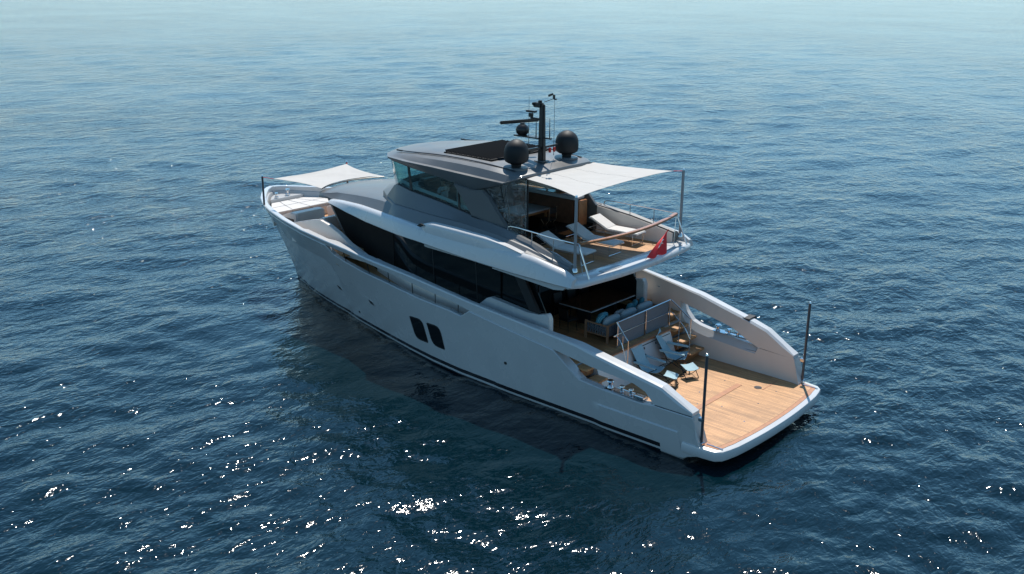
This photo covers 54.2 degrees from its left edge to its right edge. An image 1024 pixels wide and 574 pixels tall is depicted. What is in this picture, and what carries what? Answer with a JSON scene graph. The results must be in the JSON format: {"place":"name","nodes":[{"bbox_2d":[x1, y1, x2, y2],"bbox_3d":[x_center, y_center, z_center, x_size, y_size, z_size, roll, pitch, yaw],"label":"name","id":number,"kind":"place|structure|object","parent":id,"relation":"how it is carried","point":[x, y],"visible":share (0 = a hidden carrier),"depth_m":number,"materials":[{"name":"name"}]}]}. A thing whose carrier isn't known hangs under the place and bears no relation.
{"place":"outdoors","nodes":[
{"label":"outdoors","id":0,"kind":"place"},
{"bbox_2d":[449,195,465,209],"bbox_3d":[-2.026,-2.989,37.737,0.680,1.700,0.740,16,23,40],"label":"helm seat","id":1,"kind":"object","parent":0,"point":[462,201],"visible":0.07,"depth_m":37.36,"materials":[{"name":"grey leather"}]},
{"bbox_2d":[498,199,510,216],"bbox_3d":[-0.228,-2.883,38.679,0.454,0.960,0.444,16,23,40],"label":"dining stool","id":2,"kind":"object","parent":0,"point":[502,203],"visible":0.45,"depth_m":38.67,"materials":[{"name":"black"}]},
{"bbox_2d":[0,0,1023,573],"bbox_3d":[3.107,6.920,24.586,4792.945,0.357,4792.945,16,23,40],"label":"sea water","id":3,"kind":"structure","parent":0,"point":[198,374],"depth_m":46.49,"materials":[{"name":"blue liquid"}]},
{"bbox_2d":[260,93,820,461],"bbox_3d":[-1.482,-2.402,38.748,27.040,10.710,7.176,16,23,40],"label":"motor yacht","id":4,"kind":"object","parent":3,"relation":"on","point":[415,264],"visible":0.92,"depth_m":35.24,"materials":[{"name":"paint"}]},
{"bbox_2d":[263,164,384,188],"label":"shade sail","id":5,"kind":"object","parent":4,"relation":"attached to","point":[321,179],"visible":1,"depth_m":44.26,"materials":[{"name":"white fabric"}]},
{"bbox_2d":[391,160,397,183],"bbox_3d":[-4.477,-4.431,38.243,0.326,1.105,1.420,-1,18,-4],"label":"wheelhouse window","id":6,"kind":"structure","parent":4,"relation":"in","point":[395,176],"depth_m":37.90,"materials":[{"name":"clear glass"}]},
{"bbox_2d":[409,316,427,342],"bbox_3d":[-3.471,1.570,37.385,0.166,0.903,0.985,-15,23,-40],"label":"hull window","id":7,"kind":"structure","parent":4,"relation":"in","point":[418,327],"depth_m":37.35,"materials":[{"name":"black glass"}]},
{"bbox_2d":[427,323,444,349],"bbox_3d":[-2.790,1.790,36.666,0.125,0.868,0.921,-16,24,-42],"label":"hull window","id":8,"kind":"structure","parent":4,"relation":"in","point":[435,334],"depth_m":36.63,"materials":[{"name":"black glass"}]},
{"bbox_2d":[499,203,549,225],"bbox_3d":[0.477,-2.624,38.161,1.200,0.770,1.700,16,23,40],"label":"table","id":9,"kind":"object","parent":4,"relation":"on","point":[519,211],"visible":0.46,"depth_m":37.85,"materials":[{"name":"grey paint"}]},
{"bbox_2d":[541,206,556,223],"bbox_3d":[1.385,-2.595,37.803,0.454,0.960,0.444,16,23,40],"label":"dining stool","id":10,"kind":"object","parent":4,"relation":"on","point":[551,211],"visible":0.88,"depth_m":37.64,"materials":[{"name":"black"}]},
{"bbox_2d":[511,183,586,224],"bbox_3d":[1.408,-3.061,38.582,3.360,1.405,0.620,16,23,40],"label":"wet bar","id":11,"kind":"object","parent":4,"relation":"on","point":[563,202],"visible":0.69,"depth_m":38.06,"materials":[{"name":"brown wood"}]},
{"bbox_2d":[536,230,596,265],"bbox_3d":[1.842,-1.329,34.115,2.070,0.800,0.763,14,22,36],"label":"sun lounger","id":12,"kind":"object","parent":4,"relation":"on","point":[561,245],"visible":0.69,"depth_m":34.09,"materials":[{"name":"white fabric"}]},
{"bbox_2d":[544,289,591,315],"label":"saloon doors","id":13,"kind":"structure","parent":4,"relation":"in","point":[549,308],"depth_m":37.24,"materials":[{"name":"black glass"}]},
{"bbox_2d":[558,307,577,327],"bbox_3d":[1.985,1.131,35.654,0.549,0.878,0.500,-15,24,-40],"label":"dining chair","id":14,"kind":"object","parent":4,"relation":"on","point":[564,315],"visible":1,"depth_m":35.46,"materials":[{"name":"black"}]},
{"bbox_2d":[566,289,576,313],"bbox_3d":[2.392,0.488,37.674,0.549,0.878,0.500,16,23,40],"label":"dining chair","id":15,"kind":"object","parent":4,"relation":"on","point":[571,293],"visible":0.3,"depth_m":37.67,"materials":[{"name":"black"}]},
{"bbox_2d":[580,286,588,293],"bbox_3d":[2.929,0.310,38.240,0.549,0.878,0.500,16,23,40],"label":"dining chair","id":16,"kind":"object","parent":4,"relation":"on","point":[584,290],"visible":0.17,"depth_m":38.27,"materials":[{"name":"black"}]},
{"bbox_2d":[566,222,623,256],"bbox_3d":[2.909,-1.692,35.266,2.070,0.800,0.763,15,23,38],"label":"sun lounger","id":17,"kind":"object","parent":4,"relation":"on","point":[583,233],"visible":0.77,"depth_m":35.27,"materials":[{"name":"white fabric"}]},
{"bbox_2d":[559,286,634,323],"bbox_3d":[3.154,0.767,36.967,1.500,0.740,2.660,16,23,40],"label":"dining table","id":18,"kind":"object","parent":4,"relation":"on","point":[587,304],"visible":0.88,"depth_m":36.67,"materials":[{"name":"brown"}]},
{"bbox_2d":[525,162,670,197],"bbox_3d":[2.789,-3.722,34.299,3.355,0.147,6.047,16,23,40],"label":"shade sail","id":19,"kind":"object","parent":4,"relation":"attached to","point":[579,181],"visible":1,"depth_m":34.57,"materials":[{"name":"white fabric"}]},
{"bbox_2d":[588,213,645,245],"bbox_3d":[3.839,-2.104,36.572,2.070,0.800,0.763,14,22,36],"label":"sun lounger","id":20,"kind":"object","parent":4,"relation":"on","point":[606,224],"visible":0.88,"depth_m":36.61,"materials":[{"name":"white fabric"}]},
{"bbox_2d":[584,299,657,343],"bbox_3d":[3.975,1.193,35.826,1.030,0.670,3.170,16,23,40],"label":"outdoor sofa","id":21,"kind":"object","parent":4,"relation":"on","point":[607,331],"visible":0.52,"depth_m":34.69,"materials":[{"name":"grey fabric"}]},
{"bbox_2d":[596,314,604,326],"bbox_3d":[3.062,1.171,34.847,0.200,0.460,0.460,30,29,20],"label":"scatter cushion","id":22,"kind":"object","parent":21,"relation":"on","point":[600,318],"visible":0.88,"depth_m":34.69,"materials":[{"name":"blue fabric"}]},
{"bbox_2d":[602,314,619,327],"bbox_3d":[3.458,1.186,34.872,0.260,0.440,0.950,33,34,32],"label":"back cushion","id":23,"kind":"object","parent":21,"relation":"on","point":[610,319],"visible":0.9,"depth_m":34.66,"materials":[{"name":"fabric"}]},
{"bbox_2d":[619,307,636,319],"bbox_3d":[4.109,0.970,35.558,0.260,0.440,0.950,33,34,32],"label":"back cushion","id":24,"kind":"object","parent":21,"relation":"on","point":[627,312],"visible":0.72,"depth_m":35.35,"materials":[{"name":"fabric"}]},
{"bbox_2d":[625,303,633,308],"bbox_3d":[4.226,0.780,36.023,0.200,0.460,0.460,26,8,24],"label":"scatter cushion","id":25,"kind":"object","parent":21,"relation":"on","point":[629,305],"visible":0.48,"depth_m":35.85,"materials":[{"name":"blue fabric"}]},
{"bbox_2d":[632,299,637,307],"bbox_3d":[4.425,0.654,36.290,0.200,0.460,0.460,20,-1,1],"label":"scatter cushion","id":26,"kind":"object","parent":21,"relation":"on","point":[635,302],"visible":0.57,"depth_m":36.10,"materials":[{"name":"blue fabric"}]},
{"bbox_2d":[637,297,644,304],"bbox_3d":[4.708,0.569,36.560,0.200,0.460,0.460,21,1,5],"label":"scatter cushion","id":27,"kind":"object","parent":21,"relation":"on","point":[641,299],"visible":0.64,"depth_m":36.38,"materials":[{"name":"blue fabric"}]},
{"bbox_2d":[636,301,652,312],"bbox_3d":[4.781,0.748,36.264,0.260,0.440,0.950,33,34,32],"label":"back cushion","id":28,"kind":"object","parent":21,"relation":"on","point":[642,306],"visible":0.69,"depth_m":36.05,"materials":[{"name":"fabric"}]},
{"bbox_2d":[631,344,666,378],"bbox_3d":[4.687,2.622,34.339,1.102,1.080,0.860,13,22,34],"label":"lounge chair","id":29,"kind":"object","parent":4,"relation":"on","point":[641,361],"visible":0.85,"depth_m":34.45,"materials":[{"name":"fabric"}]},
{"bbox_2d":[645,229,668,259],"bbox_3d":[4.880,-1.442,34.180,0.480,0.818,1.560,16,23,40],"label":"ensign flag","id":30,"kind":"object","parent":4,"relation":"on","point":[660,248],"visible":1,"depth_m":34.24,"materials":[{"name":"red fabric"}]},
{"bbox_2d":[663,370,678,388],"bbox_3d":[5.370,3.128,33.807,0.444,0.434,0.524,7,19,21],"label":"footstool","id":31,"kind":"object","parent":4,"relation":"on","point":[671,375],"visible":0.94,"depth_m":33.79,"materials":[{"name":"white fabric"}]},
{"bbox_2d":[655,329,688,372],"bbox_3d":[5.673,2.219,35.350,1.190,1.242,0.989,6,19,17],"label":"lounge chair","id":32,"kind":"object","parent":4,"relation":"on","point":[668,352],"visible":0.83,"depth_m":35.41,"materials":[{"name":"fabric"}]},
{"bbox_2d":[679,362,698,379],"bbox_3d":[6.126,2.900,34.532,0.524,0.434,0.444,-7,19,-22],"label":"footstool","id":33,"kind":"object","parent":4,"relation":"on","point":[692,366],"visible":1,"depth_m":34.48,"materials":[{"name":"white fabric"}]},
{"bbox_2d":[743,314,755,320],"bbox_3d":[8.323,1.266,35.156,0.280,0.501,0.490,16,23,40],"label":"cleat","id":34,"kind":"object","parent":4,"relation":"attached to","point":[748,317],"visible":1,"depth_m":34.99,"materials":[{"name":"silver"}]}
]}

